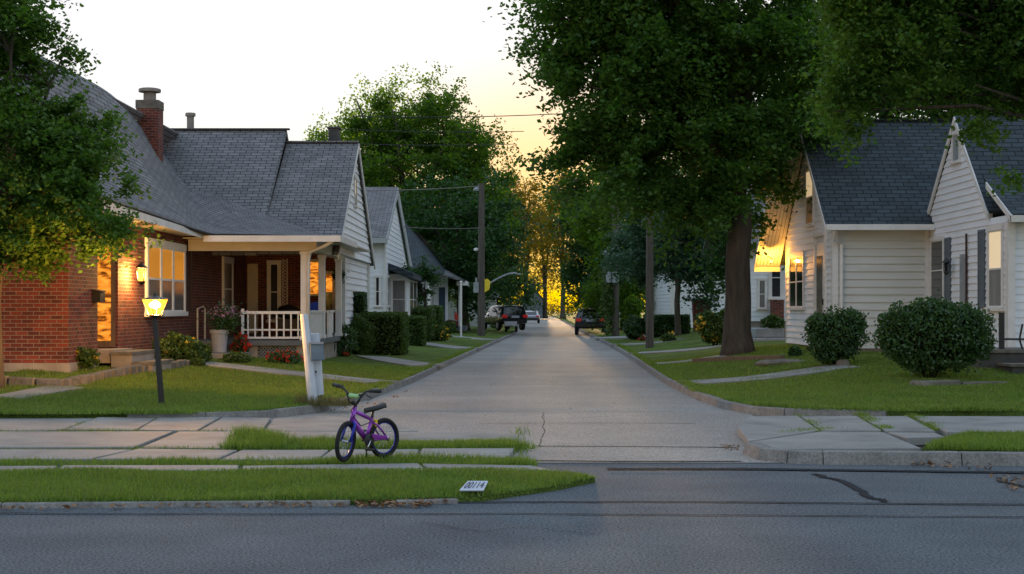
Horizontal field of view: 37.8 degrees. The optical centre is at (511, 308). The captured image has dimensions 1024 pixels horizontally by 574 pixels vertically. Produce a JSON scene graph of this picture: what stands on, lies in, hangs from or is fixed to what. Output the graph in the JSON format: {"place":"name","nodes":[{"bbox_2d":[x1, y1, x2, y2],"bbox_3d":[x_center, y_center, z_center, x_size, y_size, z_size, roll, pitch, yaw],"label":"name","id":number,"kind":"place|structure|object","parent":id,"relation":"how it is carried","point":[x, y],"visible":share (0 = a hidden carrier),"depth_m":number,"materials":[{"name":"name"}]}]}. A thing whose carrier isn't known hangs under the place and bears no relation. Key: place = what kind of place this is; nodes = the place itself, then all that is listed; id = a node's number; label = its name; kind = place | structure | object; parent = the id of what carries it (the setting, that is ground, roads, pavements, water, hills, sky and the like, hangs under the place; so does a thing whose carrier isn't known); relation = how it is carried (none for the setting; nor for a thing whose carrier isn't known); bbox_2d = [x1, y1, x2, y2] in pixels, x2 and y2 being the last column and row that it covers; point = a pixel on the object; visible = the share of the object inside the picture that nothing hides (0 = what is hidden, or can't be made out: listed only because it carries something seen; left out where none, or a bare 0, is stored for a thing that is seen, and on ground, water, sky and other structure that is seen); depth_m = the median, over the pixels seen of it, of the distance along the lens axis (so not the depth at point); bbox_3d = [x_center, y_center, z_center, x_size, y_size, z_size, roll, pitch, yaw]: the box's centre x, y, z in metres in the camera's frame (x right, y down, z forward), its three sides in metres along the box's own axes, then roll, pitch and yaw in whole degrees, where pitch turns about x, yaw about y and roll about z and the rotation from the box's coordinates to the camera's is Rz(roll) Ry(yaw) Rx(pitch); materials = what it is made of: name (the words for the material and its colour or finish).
{"place":"outdoors","nodes":[
{"label":"outdoors","id":0,"kind":"place"},
{"bbox_2d":[0,325,514,417],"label":"lawn","id":1,"kind":"structure","parent":0,"point":[426,353],"depth_m":43.91,"materials":[{"name":"green plant"}]},
{"bbox_2d":[0,385,83,399],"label":"path","id":2,"kind":"structure","parent":1,"relation":"on","point":[38,390],"depth_m":24.07,"materials":[{"name":"concrete"}]},
{"bbox_2d":[0,0,172,388],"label":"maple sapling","id":3,"kind":"object","parent":1,"relation":"on","point":[63,168],"visible":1,"depth_m":24.09,"materials":[{"name":"green plant"}]},
{"bbox_2d":[75,345,101,369],"bbox_3d":[-8.132,0.912,27.756,1.030,0.545,0.798,0,0,0],"label":"flowering plant","id":4,"kind":"object","parent":1,"relation":"on","point":[89,359],"visible":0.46,"depth_m":27.62,"materials":[{"name":"green plant"}]},
{"bbox_2d":[0,408,194,414],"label":"grass","id":5,"kind":"structure","parent":1,"relation":"on","point":[4,411],"depth_m":21.10,"materials":[{"name":"green plant"}]},
{"bbox_2d":[4,360,191,386],"bbox_3d":[-7.744,1.241,28.557,2.027,0.360,7.395,0,0,10],"label":"stone edging","id":6,"kind":"object","parent":1,"relation":"on","point":[88,378],"visible":0.41,"depth_m":25.49,"materials":[{"name":"grey stone"}]},
{"bbox_2d":[110,349,173,371],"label":"entry steps","id":7,"kind":"structure","parent":1,"relation":"on","point":[143,357],"depth_m":28.81,"materials":[{"name":"concrete"}]},
{"bbox_2d":[142,292,167,403],"bbox_3d":[-5.465,0.659,22.916,0.397,1.815,0.397,0,0,-23],"label":"post lamp","id":8,"kind":"object","parent":1,"relation":"on","point":[154,309],"visible":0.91,"depth_m":22.88,"materials":[{"name":"black metal"}]},
{"bbox_2d":[151,330,207,360],"bbox_3d":[-7.294,0.863,32.505,1.224,0.799,1.026,0,0,-27],"label":"leafy shrub","id":9,"kind":"object","parent":1,"relation":"on","point":[175,346],"visible":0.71,"depth_m":32.25,"materials":[{"name":"green plant"}]},
{"bbox_2d":[0,52,374,373],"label":"brick house","id":10,"kind":"structure","parent":1,"relation":"on","point":[262,225],"depth_m":39.35,"materials":[{"name":"brick"}]},
{"bbox_2d":[98,245,114,346],"bbox_3d":[-8.475,-0.300,30.359,0.850,2.160,0.058,0,0,0],"label":"door","id":11,"kind":"structure","parent":10,"relation":"in","point":[106,271],"depth_m":30.33,"materials":[{"name":"orange glass"}]},
{"bbox_2d":[144,237,187,316],"bbox_3d":[-7.946,-0.691,34.550,0.108,1.730,3.938,0,0,0],"label":"window","id":12,"kind":"structure","parent":10,"relation":"in","point":[166,270],"depth_m":34.58,"materials":[{"name":"glass"}]},
{"bbox_2d":[222,256,235,317],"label":"window","id":13,"kind":"structure","parent":10,"relation":"in","point":[227,262],"depth_m":41.88,"materials":[{"name":"white paint"}]},
{"bbox_2d":[247,264,257,332],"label":"door","id":14,"kind":"structure","parent":10,"relation":"in","point":[252,269],"depth_m":44.94,"materials":[{"name":"beige paint"}]},
{"bbox_2d":[266,260,281,322],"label":"window","id":15,"kind":"structure","parent":10,"relation":"in","point":[273,266],"depth_m":44.95,"materials":[{"name":"white paint"}]},
{"bbox_2d":[267,304,300,335],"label":"covered grill","id":16,"kind":"object","parent":10,"relation":"on","point":[288,307],"visible":0.64,"depth_m":43.40,"materials":[{"name":"black metal"}]},
{"bbox_2d":[325,271,334,312],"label":"window","id":17,"kind":"structure","parent":10,"relation":"in","point":[329,285],"depth_m":44.95,"materials":[{"name":"orange glass"}]},
{"bbox_2d":[0,361,415,413],"bbox_3d":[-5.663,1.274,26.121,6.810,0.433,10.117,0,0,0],"label":"grass","id":18,"kind":"structure","parent":1,"relation":"on","point":[218,404],"depth_m":24.16,"materials":[{"name":"green plant"}]},
{"bbox_2d":[212,352,249,358],"bbox_3d":[-6.925,1.225,35.750,1.150,0.350,1.100,0,0,0],"label":"pot step","id":19,"kind":"object","parent":1,"relation":"on","point":[217,355],"visible":0.14,"depth_m":35.20,"materials":[{"name":"concrete"}]},
{"bbox_2d":[199,299,251,352],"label":"potted flowers","id":20,"kind":"object","parent":19,"relation":"on","point":[219,341],"visible":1,"depth_m":35.47,"materials":[{"name":"white plant"}]},
{"bbox_2d":[74,355,432,388],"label":"grass","id":21,"kind":"structure","parent":1,"relation":"on","point":[386,370],"depth_m":30.18,"materials":[{"name":"green plant"}]},
{"bbox_2d":[264,349,303,363],"bbox_3d":[-5.310,1.129,34.871,0.961,0.447,0.712,0,0,0],"label":"flowering plant","id":22,"kind":"object","parent":1,"relation":"on","point":[283,356],"visible":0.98,"depth_m":34.75,"materials":[{"name":"red plant"}]},
{"bbox_2d":[204,361,400,383],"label":"path","id":23,"kind":"structure","parent":1,"relation":"on","point":[246,368],"depth_m":31.27,"materials":[{"name":"concrete"}]},
{"bbox_2d":[300,314,324,400],"bbox_3d":[-3.084,0.828,23.143,0.386,1.506,0.305,0,0,0],"label":"utility post","id":24,"kind":"object","parent":1,"relation":"on","point":[313,350],"visible":0.92,"depth_m":23.08,"materials":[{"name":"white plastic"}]},
{"bbox_2d":[291,392,356,405],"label":"grass","id":25,"kind":"structure","parent":1,"relation":"on","point":[329,401],"depth_m":22.87,"materials":[{"name":"green plant"}]},
{"bbox_2d":[325,321,359,355],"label":"garden bush","id":26,"kind":"object","parent":1,"relation":"on","point":[349,339],"visible":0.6,"depth_m":42.51,"materials":[{"name":"green plant"}]},
{"bbox_2d":[353,291,367,325],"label":"clipped hedge","id":27,"kind":"object","parent":1,"relation":"on","point":[360,300],"visible":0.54,"depth_m":45.68,"materials":[{"name":"green plant"}]},
{"bbox_2d":[349,313,378,354],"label":"garden bush","id":28,"kind":"object","parent":1,"relation":"on","point":[362,335],"visible":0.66,"depth_m":44.63,"materials":[{"name":"green plant"}]},
{"bbox_2d":[356,311,409,354],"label":"clipped hedge","id":29,"kind":"object","parent":1,"relation":"on","point":[392,335],"visible":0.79,"depth_m":45.35,"materials":[{"name":"green plant"}]},
{"bbox_2d":[365,187,423,314],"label":"white cottage","id":30,"kind":"structure","parent":1,"relation":"on","point":[393,285],"depth_m":60.16,"materials":[{"name":"white wood"}]},
{"bbox_2d":[391,278,406,311],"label":"window","id":31,"kind":"structure","parent":30,"relation":"in","point":[398,285],"depth_m":60.15,"materials":[{"name":"grey glass"}]},
{"bbox_2d":[355,355,445,366],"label":"path","id":32,"kind":"structure","parent":1,"relation":"on","point":[396,361],"depth_m":40.60,"materials":[{"name":"concrete"}]},
{"bbox_2d":[301,61,524,321],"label":"cottonwood tree","id":33,"kind":"object","parent":1,"relation":"on","point":[382,165],"visible":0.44,"depth_m":98.55,"materials":[{"name":"green plant"}]},
{"bbox_2d":[407,315,426,345],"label":"clipped hedge","id":34,"kind":"object","parent":1,"relation":"on","point":[417,330],"visible":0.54,"depth_m":55.98,"materials":[{"name":"green plant"}]},
{"bbox_2d":[401,254,445,307],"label":"tree","id":35,"kind":"object","parent":1,"relation":"on","point":[430,278],"visible":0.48,"depth_m":65.85,"materials":[{"name":"green plant"}]},
{"bbox_2d":[412,307,437,339],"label":"clipped hedge","id":36,"kind":"object","parent":1,"relation":"on","point":[430,314],"visible":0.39,"depth_m":62.43,"materials":[{"name":"green plant"}]},
{"bbox_2d":[405,223,469,330],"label":"hip roof house","id":37,"kind":"structure","parent":1,"relation":"on","point":[418,247],"depth_m":83.93,"materials":[{"name":"grey"}]},
{"bbox_2d":[397,154,544,330],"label":"street tree","id":38,"kind":"object","parent":1,"relation":"on","point":[462,258],"visible":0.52,"depth_m":89.46,"materials":[{"name":"green plant"}]},
{"bbox_2d":[448,289,499,326],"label":"garage","id":39,"kind":"structure","parent":1,"relation":"on","point":[451,311],"depth_m":112.00,"materials":[{"name":"grey"}]},
{"bbox_2d":[473,183,520,335],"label":"utility pole","id":40,"kind":"object","parent":1,"relation":"on","point":[481,286],"visible":0.95,"depth_m":79.11,"materials":[{"name":"brown wood"}]},
{"bbox_2d":[452,157,550,311],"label":"street tree","id":41,"kind":"object","parent":1,"relation":"on","point":[528,295],"visible":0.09,"depth_m":124.00,"materials":[{"name":"green plant"}]},
{"bbox_2d":[485,305,527,329],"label":"parked car","id":42,"kind":"object","parent":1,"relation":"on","point":[497,316],"visible":0.75,"depth_m":96.08,"materials":[{"name":"black paint"}]},
{"bbox_2d":[0,417,549,470],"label":"sidewalk","id":43,"kind":"structure","parent":0,"point":[155,432],"depth_m":16.82,"materials":[{"name":"concrete"}]},
{"bbox_2d":[217,422,299,450],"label":"grass","id":44,"kind":"structure","parent":43,"relation":"on","point":[239,438],"depth_m":16.94,"materials":[{"name":"green plant"}]},
{"bbox_2d":[0,449,541,466],"bbox_3d":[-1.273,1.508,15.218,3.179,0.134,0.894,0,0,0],"label":"grass","id":45,"kind":"structure","parent":43,"relation":"on","point":[459,456],"depth_m":15.09,"materials":[{"name":"green plant"}]},
{"bbox_2d":[332,383,398,461],"bbox_3d":[-1.448,1.131,14.993,0.838,0.783,0.476,0,0,-26],"label":"kids bicycle","id":46,"kind":"object","parent":43,"relation":"on","point":[368,436],"visible":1,"depth_m":14.96,"materials":[{"name":"metal"}]},
{"bbox_2d":[212,433,538,450],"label":"grass","id":47,"kind":"structure","parent":43,"relation":"on","point":[320,442],"depth_m":16.77,"materials":[{"name":"green plant"}]},
{"bbox_2d":[0,465,598,504],"bbox_3d":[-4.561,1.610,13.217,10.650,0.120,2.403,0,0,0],"label":"verge","id":48,"kind":"structure","parent":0,"point":[475,498],"depth_m":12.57,"materials":[{"name":"green plant"}]},
{"bbox_2d":[200,416,514,441],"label":"sidewalk ramp","id":49,"kind":"structure","parent":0,"point":[313,426],"depth_m":19.43,"materials":[{"name":"concrete"}]},
{"bbox_2d":[5,0,929,309],"label":"sky","id":50,"kind":"structure","parent":0,"point":[227,63],"materials":[{"name":"white"}]},
{"bbox_2d":[0,463,1023,573],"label":"cross street","id":51,"kind":"structure","parent":0,"point":[769,537],"depth_m":10.75,"materials":[{"name":"grey asphalt"}]},
{"bbox_2d":[0,500,349,508],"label":"kerb","id":52,"kind":"structure","parent":51,"relation":"on","point":[136,504],"depth_m":12.06,"materials":[{"name":"concrete"}]},
{"bbox_2d":[1,500,459,509],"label":"dead leaves","id":53,"kind":"object","parent":51,"relation":"on","point":[156,507],"visible":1,"depth_m":12.00,"materials":[{"name":"brown plant"}]},
{"bbox_2d":[354,497,447,507],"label":"dead leaves","id":54,"kind":"object","parent":51,"relation":"on","point":[372,504],"visible":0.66,"depth_m":12.08,"materials":[{"name":"brown plant"}]},
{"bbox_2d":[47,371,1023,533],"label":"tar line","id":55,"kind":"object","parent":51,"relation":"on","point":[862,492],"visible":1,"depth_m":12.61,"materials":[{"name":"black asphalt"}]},
{"bbox_2d":[743,442,1023,465],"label":"kerb","id":56,"kind":"structure","parent":51,"relation":"on","point":[759,451],"depth_m":15.34,"materials":[{"name":"concrete"}]},
{"bbox_2d":[265,317,781,462],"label":"side street","id":57,"kind":"structure","parent":0,"point":[531,377],"depth_m":24.40,"materials":[{"name":"concrete"}]},
{"bbox_2d":[507,172,549,280],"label":"distant tree","id":58,"kind":"object","parent":57,"relation":"on","point":[534,187],"visible":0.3,"depth_m":233.30,"materials":[{"name":"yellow plant"}]},
{"bbox_2d":[520,190,568,317],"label":"distant tree","id":59,"kind":"object","parent":57,"relation":"on","point":[544,276],"visible":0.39,"depth_m":224.46,"materials":[{"name":"green plant"}]},
{"bbox_2d":[573,308,605,334],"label":"parked car","id":60,"kind":"object","parent":57,"relation":"on","point":[580,321],"visible":0.65,"depth_m":90.09,"materials":[{"name":"black paint"}]},
{"bbox_2d":[563,320,885,417],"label":"kerb","id":61,"kind":"structure","parent":57,"relation":"on","point":[718,402],"depth_m":23.34,"materials":[{"name":"concrete"}]},
{"bbox_2d":[552,313,1023,417],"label":"lawn","id":62,"kind":"structure","parent":0,"point":[692,339],"depth_m":45.51,"materials":[{"name":"green plant"}]},
{"bbox_2d":[529,168,582,318],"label":"distant tree","id":63,"kind":"object","parent":62,"relation":"on","point":[548,237],"visible":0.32,"depth_m":213.76,"materials":[{"name":"green plant"}]},
{"bbox_2d":[536,177,645,319],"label":"street tree","id":64,"kind":"object","parent":62,"relation":"on","point":[574,273],"visible":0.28,"depth_m":127.86,"materials":[{"name":"green plant"}]},
{"bbox_2d":[603,205,618,335],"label":"utility pole","id":65,"kind":"object","parent":62,"relation":"on","point":[615,325],"visible":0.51,"depth_m":77.62,"materials":[{"name":"brown wood"}]},
{"bbox_2d":[598,237,618,336],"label":"foliage","id":66,"kind":"object","parent":65,"relation":"attached to","point":[607,299],"visible":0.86,"depth_m":77.61,"materials":[{"name":"green plant"}]},
{"bbox_2d":[548,160,685,329],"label":"street tree","id":67,"kind":"object","parent":62,"relation":"on","point":[626,291],"visible":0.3,"depth_m":90.83,"materials":[{"name":"green plant"}]},
{"bbox_2d":[622,293,643,318],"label":"green shrub","id":68,"kind":"object","parent":62,"relation":"on","point":[632,305],"visible":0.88,"depth_m":77.69,"materials":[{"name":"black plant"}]},
{"bbox_2d":[622,314,644,339],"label":"clipped hedge","id":69,"kind":"object","parent":62,"relation":"on","point":[633,328],"visible":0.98,"depth_m":67.21,"materials":[{"name":"green plant"}]},
{"bbox_2d":[616,344,680,378],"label":"grass","id":70,"kind":"structure","parent":62,"relation":"on","point":[651,363],"depth_m":40.01,"materials":[{"name":"green plant"}]},
{"bbox_2d":[646,213,653,347],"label":"utility pole","id":71,"kind":"object","parent":62,"relation":"on","point":[649,300],"visible":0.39,"depth_m":54.05,"materials":[{"name":"brown wood"}]},
{"bbox_2d":[594,208,724,335],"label":"street tree","id":72,"kind":"object","parent":62,"relation":"on","point":[635,257],"visible":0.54,"depth_m":66.47,"materials":[{"name":"green plant"}]},
{"bbox_2d":[643,314,690,335],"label":"clipped hedge","id":73,"kind":"object","parent":62,"relation":"on","point":[664,324],"visible":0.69,"depth_m":67.06,"materials":[{"name":"green plant"}]},
{"bbox_2d":[483,0,885,355],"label":"maple tree","id":74,"kind":"object","parent":62,"relation":"on","point":[690,76],"visible":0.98,"depth_m":38.13,"materials":[{"name":"green plant"}]},
{"bbox_2d":[654,234,724,327],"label":"pale house","id":75,"kind":"structure","parent":62,"relation":"on","point":[664,299],"depth_m":80.00,"materials":[{"name":"white"}]},
{"bbox_2d":[693,309,723,345],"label":"flowering bush","id":76,"kind":"object","parent":62,"relation":"on","point":[709,323],"visible":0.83,"depth_m":49.13,"materials":[{"name":"green plant"}]},
{"bbox_2d":[687,199,785,304],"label":"street tree","id":77,"kind":"object","parent":62,"relation":"on","point":[716,266],"visible":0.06,"depth_m":59.44,"materials":[{"name":"green plant"}]},
{"bbox_2d":[692,355,784,363],"bbox_3d":[5.471,1.288,36.489,0.212,0.425,3.552,0,0,-28],"label":"timber edging","id":78,"kind":"object","parent":62,"relation":"on","point":[738,358],"visible":0.52,"depth_m":36.27,"materials":[{"name":"brown wood"}]},
{"bbox_2d":[702,188,785,337],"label":"neighbour house","id":79,"kind":"structure","parent":62,"relation":"on","point":[768,293],"depth_m":54.96,"materials":[{"name":"white"}]},
{"bbox_2d":[757,278,767,308],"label":"window","id":80,"kind":"structure","parent":79,"relation":"in","point":[761,282],"depth_m":54.94,"materials":[{"name":"white paint"}]},
{"bbox_2d":[767,265,784,299],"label":"window","id":81,"kind":"structure","parent":79,"relation":"in","point":[775,279],"depth_m":54.94,"materials":[{"name":"white paint"}]},
{"bbox_2d":[751,328,785,340],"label":"landing wall","id":82,"kind":"structure","parent":62,"relation":"on","point":[767,334],"depth_m":50.30,"materials":[{"name":"grey concrete"}]},
{"bbox_2d":[682,365,859,384],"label":"path","id":83,"kind":"structure","parent":62,"relation":"on","point":[768,376],"depth_m":29.94,"materials":[{"name":"concrete"}]},
{"bbox_2d":[643,344,1023,387],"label":"grass","id":84,"kind":"structure","parent":62,"relation":"on","point":[769,350],"depth_m":31.95,"materials":[{"name":"green plant"}]},
{"bbox_2d":[800,304,870,364],"bbox_3d":[6.734,0.570,31.155,1.473,1.341,1.437,0,0,0],"label":"round bush","id":85,"kind":"object","parent":62,"relation":"on","point":[835,337],"visible":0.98,"depth_m":30.88,"materials":[{"name":"green plant"}]},
{"bbox_2d":[700,0,983,237],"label":"shade tree","id":86,"kind":"object","parent":62,"relation":"on","point":[883,115],"visible":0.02,"depth_m":62.50,"materials":[{"name":"green plant"}]},
{"bbox_2d":[669,351,1023,410],"bbox_3d":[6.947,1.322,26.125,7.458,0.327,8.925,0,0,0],"label":"grass","id":87,"kind":"structure","parent":62,"relation":"on","point":[1012,386],"depth_m":25.05,"materials":[{"name":"green plant"}]},
{"bbox_2d":[754,116,1023,351],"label":"white siding house","id":88,"kind":"structure","parent":62,"relation":"on","point":[894,216],"depth_m":36.98,"materials":[{"name":"paint"}]},
{"bbox_2d":[787,251,804,309],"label":"window","id":89,"kind":"structure","parent":88,"relation":"in","point":[796,259],"depth_m":41.55,"materials":[{"name":"glass"}]},
{"bbox_2d":[803,167,814,227],"bbox_3d":[7.896,-2.983,39.800,0.108,1.613,1.134,0,0,0],"label":"window","id":90,"kind":"structure","parent":88,"relation":"in","point":[809,197],"depth_m":39.80,"materials":[{"name":"beige glass"}]},
{"bbox_2d":[813,232,827,314],"bbox_3d":[7.880,-0.580,38.300,0.100,2.720,1.360,0,0,0],"label":"door","id":91,"kind":"structure","parent":88,"relation":"in","point":[820,255],"depth_m":38.14,"materials":[{"name":"white paint"}]},
{"bbox_2d":[929,236,944,299],"bbox_3d":[10.276,-0.939,36.250,0.108,1.608,1.208,0,0,0],"label":"window","id":92,"kind":"structure","parent":88,"relation":"in","point":[936,243],"depth_m":36.20,"materials":[{"name":"white paint"}]},
{"bbox_2d":[984,223,1004,310],"bbox_3d":[10.276,-0.868,31.875,0.108,1.833,1.110,0,0,0],"label":"window","id":93,"kind":"structure","parent":88,"relation":"in","point":[995,233],"depth_m":31.79,"materials":[{"name":"white glass"}]},
{"bbox_2d":[790,0,1023,196],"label":"maple tree","id":94,"kind":"object","parent":62,"relation":"on","point":[990,33],"visible":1,"depth_m":24.62,"materials":[{"name":"green plant"}]},
{"bbox_2d":[866,289,998,377],"bbox_3d":[7.736,0.485,27.392,2.322,1.694,1.931,0,0,-26],"label":"round bush","id":95,"kind":"object","parent":62,"relation":"on","point":[933,333],"visible":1,"depth_m":26.99,"materials":[{"name":"green plant"}]},
{"bbox_2d":[879,14,1023,118],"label":"shade tree","id":96,"kind":"object","parent":62,"relation":"on","point":[935,115],"visible":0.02,"depth_m":59.30,"materials":[{"name":"green plant"}]},
{"bbox_2d":[889,404,1023,410],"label":"grass","id":97,"kind":"structure","parent":62,"relation":"on","point":[947,408],"depth_m":21.73,"materials":[{"name":"green plant"}]},
{"bbox_2d":[955,347,1023,373],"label":"stone steps","id":98,"kind":"structure","parent":62,"relation":"on","point":[1011,359],"depth_m":29.20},
{"bbox_2d":[999,312,1023,348],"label":"step railing","id":99,"kind":"object","parent":98,"relation":"on","point":[1002,338],"visible":1,"depth_m":29.45,"materials":[{"name":"black metal"}]},
{"bbox_2d":[738,416,1023,450],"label":"sidewalk corner","id":100,"kind":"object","parent":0,"point":[906,433],"visible":0.78,"depth_m":18.64,"materials":[{"name":"concrete"}]},
{"bbox_2d":[923,429,1023,450],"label":"grass","id":101,"kind":"structure","parent":0,"point":[1007,440],"depth_m":16.37,"materials":[{"name":"green plant"}]},
{"label":"ground","id":102,"kind":"structure","parent":0,"visible":0},
{"bbox_2d":[127,325,518,418],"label":"kerb","id":103,"kind":"structure","parent":102,"relation":"on","point":[288,411],"depth_m":22.61,"materials":[{"name":"concrete"}]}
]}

